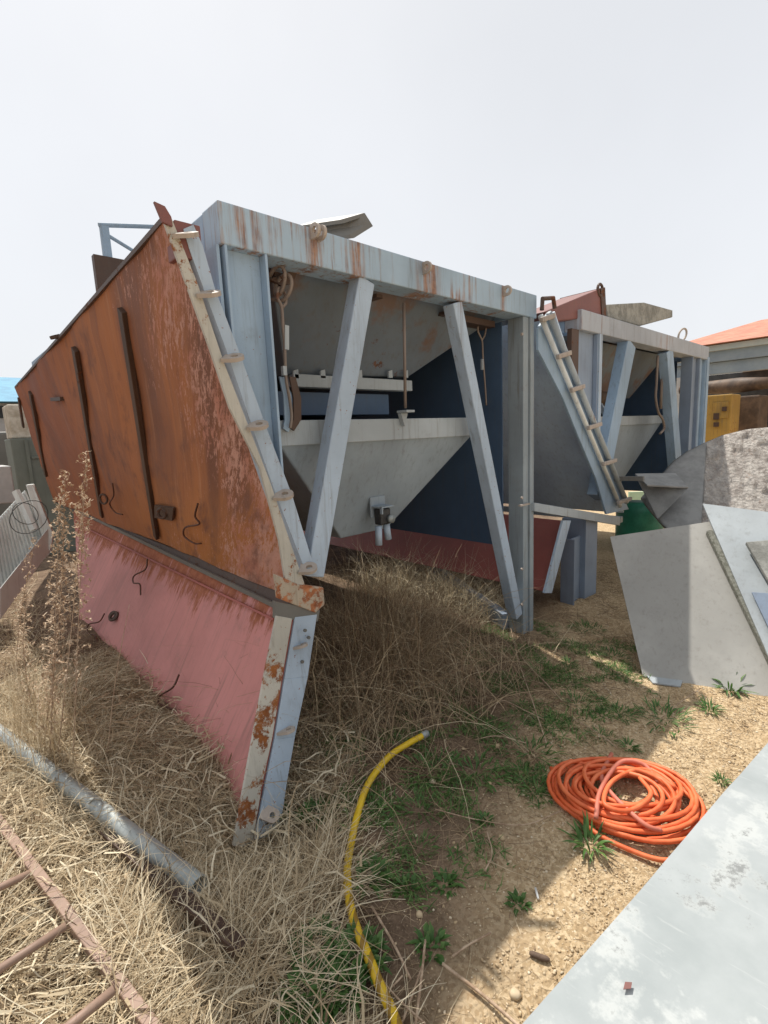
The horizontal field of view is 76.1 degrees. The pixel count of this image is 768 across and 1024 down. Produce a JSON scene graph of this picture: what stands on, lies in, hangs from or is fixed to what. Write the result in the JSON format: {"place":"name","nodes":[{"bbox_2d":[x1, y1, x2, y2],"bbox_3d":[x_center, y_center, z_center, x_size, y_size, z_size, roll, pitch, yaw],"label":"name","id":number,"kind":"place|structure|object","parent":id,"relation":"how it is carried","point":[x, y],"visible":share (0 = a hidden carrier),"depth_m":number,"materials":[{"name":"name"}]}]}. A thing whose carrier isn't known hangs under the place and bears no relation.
{"place":"outdoors","nodes":[
{"label":"outdoors","id":0,"kind":"place"},
{"bbox_2d":[0,432,11,515],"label":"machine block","id":1,"kind":"structure","parent":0,"point":[3,461],"depth_m":8.70,"materials":[{"name":"brown metal"}]},
{"bbox_2d":[0,465,14,503],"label":"white box","id":2,"kind":"object","parent":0,"point":[7,489],"visible":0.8,"depth_m":4.46,"materials":[{"name":"grey paint"}]},
{"bbox_2d":[0,623,515,1023],"bbox_3d":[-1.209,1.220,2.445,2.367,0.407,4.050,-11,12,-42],"label":"dry grass","id":3,"kind":"structure","parent":0,"point":[139,912],"depth_m":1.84,"materials":[{"name":"plant"}]},
{"bbox_2d":[0,652,376,1023],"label":"broad dry blades","id":4,"kind":"object","parent":3,"relation":"on","point":[45,856],"visible":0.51,"depth_m":1.90,"materials":[{"name":"plant"}]},
{"bbox_2d":[0,490,767,1023],"bbox_3d":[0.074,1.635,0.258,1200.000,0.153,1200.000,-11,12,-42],"label":"ground","id":5,"kind":"structure","parent":0,"point":[542,936],"depth_m":2.09,"materials":[{"name":"soil"}]},
{"bbox_2d":[0,377,20,431],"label":"workshop","id":6,"kind":"structure","parent":5,"relation":"on","point":[8,394],"depth_m":12.84,"materials":[{"name":"grey paint"}]},
{"bbox_2d":[2,537,39,679],"bbox_3d":[-2.521,0.689,3.431,0.302,1.016,0.141,-6,10,-21],"label":"dry weed","id":7,"kind":"object","parent":5,"relation":"on","point":[31,553],"visible":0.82,"depth_m":3.43,"materials":[{"name":"plant"}]},
{"bbox_2d":[0,484,54,618],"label":"ribbed tray","id":8,"kind":"object","parent":5,"relation":"on","point":[14,548],"visible":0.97,"depth_m":3.90,"materials":[{"name":"metal"}]},
{"bbox_2d":[9,500,47,533],"bbox_3d":[-2.733,0.038,3.776,0.085,0.252,0.247,3,10,31],"label":"wire bundle","id":9,"kind":"object","parent":8,"relation":"hanging from","point":[24,523],"visible":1,"depth_m":3.76,"materials":[{"name":"metal"}]},
{"bbox_2d":[13,589,43,709],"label":"dry weed","id":10,"kind":"object","parent":5,"relation":"on","point":[23,632],"visible":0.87,"depth_m":2.98,"materials":[{"name":"plant"}]},
{"bbox_2d":[4,438,75,554],"bbox_3d":[-5.176,-0.282,7.819,1.100,1.779,0.730,-11,12,-42],"label":"steel cabinet","id":11,"kind":"object","parent":5,"relation":"on","point":[24,461],"visible":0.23,"depth_m":7.32,"materials":[{"name":"grey metal"}]},
{"bbox_2d":[2,404,30,438],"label":"ochre block","id":12,"kind":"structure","parent":11,"relation":"on","point":[14,428],"depth_m":7.16,"materials":[{"name":"concrete"}]},
{"bbox_2d":[33,495,68,754],"bbox_3d":[-1.697,0.611,2.507,0.283,1.377,0.156,-6,9,-18],"label":"dry weed","id":13,"kind":"object","parent":5,"relation":"on","point":[55,606],"visible":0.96,"depth_m":2.52,"materials":[{"name":"beige plant"}]},
{"bbox_2d":[36,470,74,742],"bbox_3d":[-1.723,0.537,2.583,0.318,1.503,0.158,-7,10,-28],"label":"dry weed","id":14,"kind":"object","parent":5,"relation":"on","point":[66,560],"visible":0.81,"depth_m":2.58,"materials":[{"name":"brown plant"}]},
{"bbox_2d":[0,573,120,710],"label":"dry grass","id":15,"kind":"structure","parent":5,"relation":"on","point":[24,626],"depth_m":4.14,"materials":[{"name":"plant"}]},
{"bbox_2d":[0,620,132,815],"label":"dry stalks","id":16,"kind":"object","parent":5,"relation":"on","point":[26,723],"visible":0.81,"depth_m":2.56,"materials":[{"name":"plant"}]},
{"bbox_2d":[56,451,93,764],"bbox_3d":[-1.579,0.495,2.499,0.348,1.586,0.114,-8,11,-31],"label":"dry weed","id":17,"kind":"object","parent":5,"relation":"on","point":[77,512],"visible":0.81,"depth_m":2.48,"materials":[{"name":"plant"}]},
{"bbox_2d":[63,495,93,764],"bbox_3d":[-1.488,0.605,2.407,0.237,1.377,0.146,-11,12,-42],"label":"dry weed","id":18,"kind":"object","parent":5,"relation":"on","point":[88,611],"visible":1,"depth_m":2.38,"materials":[{"name":"beige plant"}]},
{"bbox_2d":[0,813,161,1023],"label":"ladder frame","id":19,"kind":"object","parent":5,"relation":"on","point":[94,1005],"visible":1,"depth_m":1.53,"materials":[{"name":"brown metal"}]},
{"bbox_2d":[0,724,207,895],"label":"steel pipe","id":20,"kind":"object","parent":5,"relation":"on","point":[121,829],"visible":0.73,"depth_m":2.04,"materials":[{"name":"grey metal"}]},
{"bbox_2d":[106,604,129,760],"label":"dry weed","id":21,"kind":"object","parent":5,"relation":"on","point":[114,689],"visible":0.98,"depth_m":2.50,"materials":[{"name":"plant"}]},
{"bbox_2d":[98,830,249,957],"bbox_3d":[-0.789,1.317,1.761,0.863,0.053,0.060,4,11,35],"label":"angle iron","id":22,"kind":"object","parent":5,"relation":"on","point":[201,922],"visible":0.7,"depth_m":1.67,"materials":[{"name":"metal"}]},
{"bbox_2d":[14,200,536,846],"bbox_3d":[-1.787,-0.606,5.465,3.430,3.329,6.960,-11,12,-42],"label":"aggregate hopper","id":23,"kind":"object","parent":5,"relation":"on","point":[232,402],"visible":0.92,"depth_m":2.89,"materials":[{"name":"paint"}]},
{"bbox_2d":[301,213,372,238],"bbox_3d":[-0.252,-1.405,2.438,0.400,0.124,0.037,0,9,15],"label":"channel offcut","id":24,"kind":"object","parent":23,"relation":"on","point":[350,226],"visible":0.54,"depth_m":2.42,"materials":[{"name":"grey metal"}]},
{"bbox_2d":[279,793,297,820],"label":"green weed","id":25,"kind":"object","parent":5,"relation":"on","point":[289,808],"visible":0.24,"depth_m":2.25,"materials":[{"name":"green plant"}]},
{"bbox_2d":[270,953,351,1023],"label":"green weed","id":26,"kind":"object","parent":5,"relation":"on","point":[286,1013],"visible":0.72,"depth_m":1.40,"materials":[{"name":"green plant"}]},
{"bbox_2d":[295,794,332,828],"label":"green weed","id":27,"kind":"object","parent":5,"relation":"on","point":[313,803],"visible":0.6,"depth_m":2.20,"materials":[{"name":"green plant"}]},
{"bbox_2d":[283,912,350,979],"bbox_3d":[-0.203,1.353,1.525,0.204,0.046,0.247,-6,10,-23],"label":"green weed","id":28,"kind":"object","parent":5,"relation":"on","point":[328,941],"visible":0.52,"depth_m":1.56,"materials":[{"name":"green plant"}]},
{"bbox_2d":[291,938,369,1023],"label":"green weed","id":29,"kind":"object","parent":5,"relation":"on","point":[345,991],"visible":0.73,"depth_m":1.42,"materials":[{"name":"green plant"}]},
{"bbox_2d":[44,554,649,978],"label":"dry grass litter","id":30,"kind":"object","parent":5,"relation":"on","point":[542,706],"visible":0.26,"depth_m":2.65,"materials":[{"name":"plant"}]},
{"bbox_2d":[113,532,604,896],"bbox_3d":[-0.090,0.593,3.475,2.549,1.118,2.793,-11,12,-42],"label":"tall dry grass","id":31,"kind":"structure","parent":5,"relation":"on","point":[374,616],"depth_m":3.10,"materials":[{"name":"beige plant"}]},
{"bbox_2d":[328,917,393,985],"bbox_3d":[-0.072,1.345,1.505,0.232,0.051,0.192,4,11,36],"label":"green weed","id":32,"kind":"object","parent":5,"relation":"on","point":[378,938],"visible":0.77,"depth_m":1.52,"materials":[{"name":"green plant"}]},
{"bbox_2d":[351,852,395,900],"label":"green weed","id":33,"kind":"object","parent":5,"relation":"on","point":[376,888],"visible":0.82,"depth_m":1.81,"materials":[{"name":"green plant"}]},
{"bbox_2d":[336,919,425,1023],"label":"twig","id":34,"kind":"object","parent":5,"relation":"on","point":[403,1004],"visible":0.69,"depth_m":1.38,"materials":[{"name":"wood"}]},
{"bbox_2d":[343,730,429,1023],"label":"garden hose","id":35,"kind":"object","parent":5,"relation":"on","point":[360,941],"visible":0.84,"depth_m":1.68,"materials":[{"name":"yellow rubber"}]},
{"bbox_2d":[365,787,409,830],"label":"green weed","id":36,"kind":"object","parent":5,"relation":"on","point":[370,806],"visible":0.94,"depth_m":2.13,"materials":[{"name":"green plant"}]},
{"bbox_2d":[371,906,411,980],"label":"twig","id":37,"kind":"object","parent":5,"relation":"on","point":[392,942],"visible":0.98,"depth_m":1.53,"materials":[{"name":"wood"}]},
{"bbox_2d":[383,821,415,852],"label":"green weed","id":38,"kind":"object","parent":5,"relation":"on","point":[395,829],"visible":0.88,"depth_m":1.99,"materials":[{"name":"green plant"}]},
{"bbox_2d":[392,872,423,904],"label":"green weed","id":39,"kind":"object","parent":5,"relation":"on","point":[413,879],"visible":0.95,"depth_m":1.75,"materials":[{"name":"green plant"}]},
{"bbox_2d":[402,956,425,1022],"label":"twig","id":40,"kind":"object","parent":5,"relation":"on","point":[411,997],"visible":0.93,"depth_m":1.40,"materials":[{"name":"wood"}]},
{"bbox_2d":[389,787,448,829],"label":"green weed","id":41,"kind":"object","parent":5,"relation":"on","point":[418,799],"visible":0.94,"depth_m":2.13,"materials":[{"name":"green plant"}]},
{"bbox_2d":[398,828,440,864],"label":"green weed","id":42,"kind":"object","parent":5,"relation":"on","point":[434,841],"visible":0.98,"depth_m":1.93,"materials":[{"name":"green plant"}]},
{"bbox_2d":[416,910,422,917],"bbox_3d":[0.118,1.352,1.649,0.022,0.020,0.025,-3,9,-4],"label":"stone","id":43,"kind":"object","parent":5,"relation":"on","point":[419,914],"visible":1,"depth_m":1.64,"materials":[{"name":"stone"}]},
{"bbox_2d":[414,939,425,1023],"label":"twig","id":44,"kind":"object","parent":5,"relation":"on","point":[420,985],"visible":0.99,"depth_m":1.41,"materials":[{"name":"wood"}]},
{"bbox_2d":[308,540,541,630],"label":"tall dry grass","id":45,"kind":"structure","parent":5,"relation":"on","point":[453,586],"depth_m":4.64,"materials":[{"name":"plant"}]},
{"bbox_2d":[406,922,452,966],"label":"green weed","id":46,"kind":"object","parent":5,"relation":"on","point":[429,935],"visible":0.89,"depth_m":1.55,"materials":[{"name":"green plant"}]},
{"bbox_2d":[397,745,467,792],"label":"green weed","id":47,"kind":"object","parent":5,"relation":"on","point":[427,750],"visible":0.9,"depth_m":2.37,"materials":[{"name":"green plant"}]},
{"bbox_2d":[429,867,465,900],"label":"green weed","id":48,"kind":"object","parent":5,"relation":"on","point":[451,877],"visible":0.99,"depth_m":1.77,"materials":[{"name":"green plant"}]},
{"bbox_2d":[439,702,466,723],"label":"green weed","id":49,"kind":"object","parent":5,"relation":"on","point":[450,711],"visible":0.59,"depth_m":2.81,"materials":[{"name":"green plant"}]},
{"bbox_2d":[452,932,490,957],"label":"twig","id":50,"kind":"object","parent":5,"relation":"on","point":[470,943],"visible":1,"depth_m":1.53,"materials":[{"name":"wood"}]},
{"bbox_2d":[290,614,660,913],"bbox_3d":[0.571,1.139,3.043,2.686,0.168,1.758,-11,12,-42],"label":"green ground cover","id":51,"kind":"object","parent":5,"relation":"on","point":[548,716],"visible":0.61,"depth_m":2.55,"materials":[{"name":"green plant"}]},
{"bbox_2d":[440,746,515,793],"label":"green weed","id":52,"kind":"object","parent":5,"relation":"on","point":[483,763],"visible":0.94,"depth_m":2.33,"materials":[{"name":"green plant"}]},
{"bbox_2d":[442,962,518,1023],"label":"twig","id":53,"kind":"object","parent":5,"relation":"on","point":[483,995],"visible":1,"depth_m":1.40,"materials":[{"name":"wood"}]},
{"bbox_2d":[470,704,493,720],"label":"green weed","id":54,"kind":"object","parent":5,"relation":"on","point":[478,713],"visible":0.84,"depth_m":2.79,"materials":[{"name":"green plant"}]},
{"bbox_2d":[472,810,493,830],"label":"green weed","id":55,"kind":"object","parent":5,"relation":"on","point":[482,815],"visible":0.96,"depth_m":2.04,"materials":[{"name":"green plant"}]},
{"bbox_2d":[465,716,511,741],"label":"green weed","id":56,"kind":"object","parent":5,"relation":"on","point":[487,729],"visible":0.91,"depth_m":2.64,"materials":[{"name":"green plant"}]},
{"bbox_2d":[484,832,492,871],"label":"twig","id":57,"kind":"object","parent":5,"relation":"on","point":[491,854],"visible":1,"depth_m":1.86,"materials":[{"name":"wood"}]},
{"bbox_2d":[435,809,561,825],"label":"twig","id":58,"kind":"object","parent":5,"relation":"on","point":[502,823],"visible":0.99,"depth_m":2.02,"materials":[{"name":"wood"}]},
{"bbox_2d":[475,735,525,742],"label":"twig","id":59,"kind":"object","parent":5,"relation":"on","point":[501,736],"visible":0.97,"depth_m":2.54,"materials":[{"name":"wood"}]},
{"bbox_2d":[303,296,709,604],"bbox_3d":[0.996,-0.887,7.035,4.492,2.768,5.303,-11,12,-42],"label":"aggregate hopper","id":60,"kind":"object","parent":5,"relation":"on","point":[605,407],"visible":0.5,"depth_m":4.74,"materials":[{"name":"grey paint"}]},
{"bbox_2d":[534,283,605,322],"bbox_3d":[1.480,-1.759,4.180,1.063,0.415,0.382,-11,12,-42],"label":"steel box section","id":61,"kind":"object","parent":60,"relation":"on","point":[570,306],"visible":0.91,"depth_m":4.13,"materials":[{"name":"red paint"}]},
{"bbox_2d":[606,303,671,325],"bbox_3d":[2.566,-2.096,5.359,1.946,0.306,0.550,-11,12,-42],"label":"crusted plate","id":62,"kind":"object","parent":60,"relation":"on","point":[639,314],"visible":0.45,"depth_m":5.02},
{"bbox_2d":[492,668,532,688],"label":"green weed","id":63,"kind":"object","parent":5,"relation":"on","point":[513,678],"visible":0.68,"depth_m":3.15,"materials":[{"name":"green plant"}]},
{"bbox_2d":[509,986,521,1001],"bbox_3d":[0.374,1.378,1.400,0.036,0.023,0.029,-8,10,-30],"label":"stone","id":64,"kind":"object","parent":5,"relation":"on","point":[515,994],"visible":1,"depth_m":1.40,"materials":[{"name":"stone"}]},
{"bbox_2d":[491,700,543,719],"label":"twig","id":65,"kind":"object","parent":5,"relation":"on","point":[516,706],"visible":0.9,"depth_m":2.79,"materials":[{"name":"wood"}]},
{"bbox_2d":[504,886,533,915],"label":"green weed","id":66,"kind":"object","parent":5,"relation":"on","point":[514,896],"visible":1,"depth_m":1.68,"materials":[{"name":"green plant"}]},
{"bbox_2d":[508,697,537,712],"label":"green weed","id":67,"kind":"object","parent":5,"relation":"on","point":[524,704],"visible":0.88,"depth_m":2.85,"materials":[{"name":"green plant"}]},
{"bbox_2d":[502,758,546,787],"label":"green weed","id":68,"kind":"object","parent":5,"relation":"on","point":[524,767],"visible":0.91,"depth_m":2.30,"materials":[{"name":"green plant"}]},
{"bbox_2d":[510,628,547,746],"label":"twig","id":69,"kind":"object","parent":5,"relation":"on","point":[529,692],"visible":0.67,"depth_m":2.93,"materials":[{"name":"wood"}]},
{"bbox_2d":[512,768,552,807],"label":"green weed","id":70,"kind":"object","parent":5,"relation":"on","point":[545,784],"visible":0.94,"depth_m":2.21,"materials":[{"name":"green plant"}]},
{"bbox_2d":[499,731,568,770],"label":"green weed","id":71,"kind":"object","parent":5,"relation":"on","point":[532,741],"visible":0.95,"depth_m":2.46,"materials":[{"name":"green plant"}]},
{"bbox_2d":[515,645,561,700],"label":"twig","id":72,"kind":"object","parent":5,"relation":"on","point":[554,692],"visible":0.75,"depth_m":3.08,"materials":[{"name":"wood"}]},
{"bbox_2d":[529,950,549,961],"bbox_3d":[0.473,1.352,1.492,0.060,0.019,0.019,2,10,24],"label":"bark piece","id":73,"kind":"object","parent":5,"relation":"on","point":[539,956],"visible":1,"depth_m":1.49,"materials":[{"name":"wood"}]},
{"bbox_2d":[519,659,561,680],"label":"green weed","id":74,"kind":"object","parent":5,"relation":"on","point":[540,667],"visible":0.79,"depth_m":3.26,"materials":[{"name":"green plant"}]},
{"bbox_2d":[555,661,581,675],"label":"green weed","id":75,"kind":"object","parent":5,"relation":"on","point":[569,669],"visible":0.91,"depth_m":3.24,"materials":[{"name":"green plant"}]},
{"bbox_2d":[560,655,580,667],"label":"green weed","id":76,"kind":"object","parent":5,"relation":"on","point":[565,660],"visible":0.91,"depth_m":3.33,"materials":[{"name":"green plant"}]},
{"bbox_2d":[555,689,598,713],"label":"green weed","id":77,"kind":"object","parent":5,"relation":"on","point":[570,693],"visible":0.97,"depth_m":2.85,"materials":[{"name":"green plant"}]},
{"bbox_2d":[566,618,605,635],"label":"green weed","id":78,"kind":"object","parent":5,"relation":"on","point":[585,622],"visible":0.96,"depth_m":3.94,"materials":[{"name":"green plant"}]},
{"bbox_2d":[557,809,616,861],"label":"green weed","id":79,"kind":"object","parent":5,"relation":"on","point":[580,835],"visible":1,"depth_m":1.93,"materials":[{"name":"green plant"}]},
{"bbox_2d":[572,718,616,747],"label":"twig","id":80,"kind":"object","parent":5,"relation":"on","point":[595,731],"visible":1,"depth_m":2.54,"materials":[{"name":"wood"}]},
{"bbox_2d":[583,723,618,746],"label":"green weed","id":81,"kind":"object","parent":5,"relation":"on","point":[600,733],"visible":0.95,"depth_m":2.56,"materials":[{"name":"green plant"}]},
{"bbox_2d":[594,644,633,666],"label":"green weed","id":82,"kind":"object","parent":5,"relation":"on","point":[614,663],"visible":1,"depth_m":3.41,"materials":[{"name":"green plant"}]},
{"bbox_2d":[595,699,644,721],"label":"green weed","id":83,"kind":"object","parent":5,"relation":"on","point":[628,710],"visible":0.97,"depth_m":2.73,"materials":[{"name":"green plant"}]},
{"bbox_2d":[546,752,706,862],"bbox_3d":[1.019,1.199,2.106,0.528,0.105,0.630,-11,12,-42],"label":"coiled hose","id":84,"kind":"object","parent":5,"relation":"on","point":[575,801],"visible":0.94,"depth_m":2.03,"materials":[{"name":"orange rubber"}]},
{"bbox_2d":[616,736,643,753],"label":"green weed","id":85,"kind":"object","parent":5,"relation":"on","point":[629,742],"visible":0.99,"depth_m":2.46,"materials":[{"name":"green plant"}]},
{"bbox_2d":[628,491,643,499],"bbox_3d":[4.981,-0.162,8.500,1.449,0.427,0.042,-2,9,4],"label":"mint sheet","id":86,"kind":"object","parent":5,"relation":"on","point":[637,495],"visible":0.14,"depth_m":8.50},
{"bbox_2d":[615,500,663,535],"bbox_3d":[3.298,0.171,6.338,0.553,0.594,0.553,-11,12,-42],"label":"green drum","id":87,"kind":"object","parent":5,"relation":"on","point":[637,515],"visible":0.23,"depth_m":6.11,"materials":[{"name":"paint"}]},
{"bbox_2d":[523,743,767,1023],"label":"zinc sheet","id":88,"kind":"object","parent":5,"relation":"on","point":[682,938],"visible":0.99,"depth_m":1.47,"materials":[{"name":"silver metal"}]},
{"bbox_2d":[623,982,631,989],"bbox_3d":[0.669,1.300,1.345,0.017,0.002,0.032,4,11,37],"label":"rust flake","id":89,"kind":"object","parent":88,"relation":"on","point":[627,985],"visible":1,"depth_m":1.35,"materials":[{"name":"red paint"}]},
{"bbox_2d":[647,676,682,686],"bbox_3d":[1.768,1.044,3.055,0.237,0.010,0.167,0,9,14],"label":"flat offcut","id":90,"kind":"object","parent":5,"relation":"on","point":[665,681],"visible":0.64,"depth_m":3.03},
{"bbox_2d":[632,695,698,736],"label":"green weed","id":91,"kind":"object","parent":5,"relation":"on","point":[668,712],"visible":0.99,"depth_m":2.67,"materials":[{"name":"green plant"}]},
{"bbox_2d":[661,688,700,718],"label":"twig","id":92,"kind":"object","parent":5,"relation":"on","point":[681,701],"visible":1,"depth_m":2.79,"materials":[{"name":"wood"}]},
{"bbox_2d":[610,522,767,696],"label":"leaning plate","id":93,"kind":"object","parent":5,"relation":"on","point":[688,622],"visible":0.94,"depth_m":3.27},
{"bbox_2d":[614,427,767,527],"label":"mixer shell","id":94,"kind":"object","parent":5,"relation":"on","point":[729,470],"visible":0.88,"depth_m":4.68,"materials":[{"name":"metal"}]},
{"bbox_2d":[691,695,725,716],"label":"green weed","id":95,"kind":"object","parent":5,"relation":"on","point":[704,702],"visible":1,"depth_m":2.73,"materials":[{"name":"green plant"}]},
{"bbox_2d":[709,769,732,786],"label":"green weed","id":96,"kind":"object","parent":5,"relation":"on","point":[718,778],"visible":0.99,"depth_m":2.21,"materials":[{"name":"green plant"}]},
{"bbox_2d":[705,394,740,441],"bbox_3d":[6.204,-1.127,9.103,0.650,2.035,0.446,-11,12,-42],"label":"yellow machine","id":97,"kind":"object","parent":5,"relation":"on","point":[723,412],"visible":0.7,"depth_m":8.79,"materials":[{"name":"paint"}]},
{"bbox_2d":[703,504,767,655],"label":"leaning plate","id":98,"kind":"object","parent":5,"relation":"on","point":[735,530],"visible":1,"depth_m":3.38,"materials":[{"name":"grey metal"}]},
{"bbox_2d":[706,530,767,663],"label":"crusted edge bar","id":99,"kind":"object","parent":98,"relation":"attached to","point":[715,545],"visible":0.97,"depth_m":3.26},
{"bbox_2d":[745,540,767,581],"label":"cement board","id":100,"kind":"object","parent":98,"relation":"on","point":[758,550],"visible":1,"depth_m":3.24,"materials":[{"name":"concrete"}]},
{"bbox_2d":[752,592,767,626],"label":"leaning plate","id":101,"kind":"object","parent":98,"relation":"on","point":[761,599],"visible":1,"depth_m":3.08,"materials":[{"name":"blue paint"}]},
{"bbox_2d":[712,672,758,698],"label":"green weed","id":102,"kind":"object","parent":5,"relation":"on","point":[732,689],"visible":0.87,"depth_m":2.88,"materials":[{"name":"green plant"}]},
{"bbox_2d":[738,395,767,430],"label":"storage crate","id":103,"kind":"object","parent":5,"relation":"on","point":[753,413],"visible":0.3,"depth_m":9.29,"materials":[{"name":"brown wood"}]},
{"bbox_2d":[0,0,767,377],"label":"sky","id":104,"kind":"structure","parent":0,"point":[559,149],"materials":[{"name":"white"}]},
{"bbox_2d":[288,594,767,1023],"bbox_3d":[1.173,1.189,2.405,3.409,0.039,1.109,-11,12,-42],"label":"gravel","id":105,"kind":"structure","parent":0,"point":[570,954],"depth_m":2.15,"materials":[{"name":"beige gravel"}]},
{"bbox_2d":[676,319,767,426],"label":"tiled house","id":106,"kind":"structure","parent":0,"point":[742,350],"depth_m":11.56,"materials":[{"name":"tile"}]},
{"bbox_2d":[679,377,767,393],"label":"mixing drum","id":107,"kind":"object","parent":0,"point":[737,385],"visible":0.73,"depth_m":9.63,"materials":[{"name":"brown metal"}]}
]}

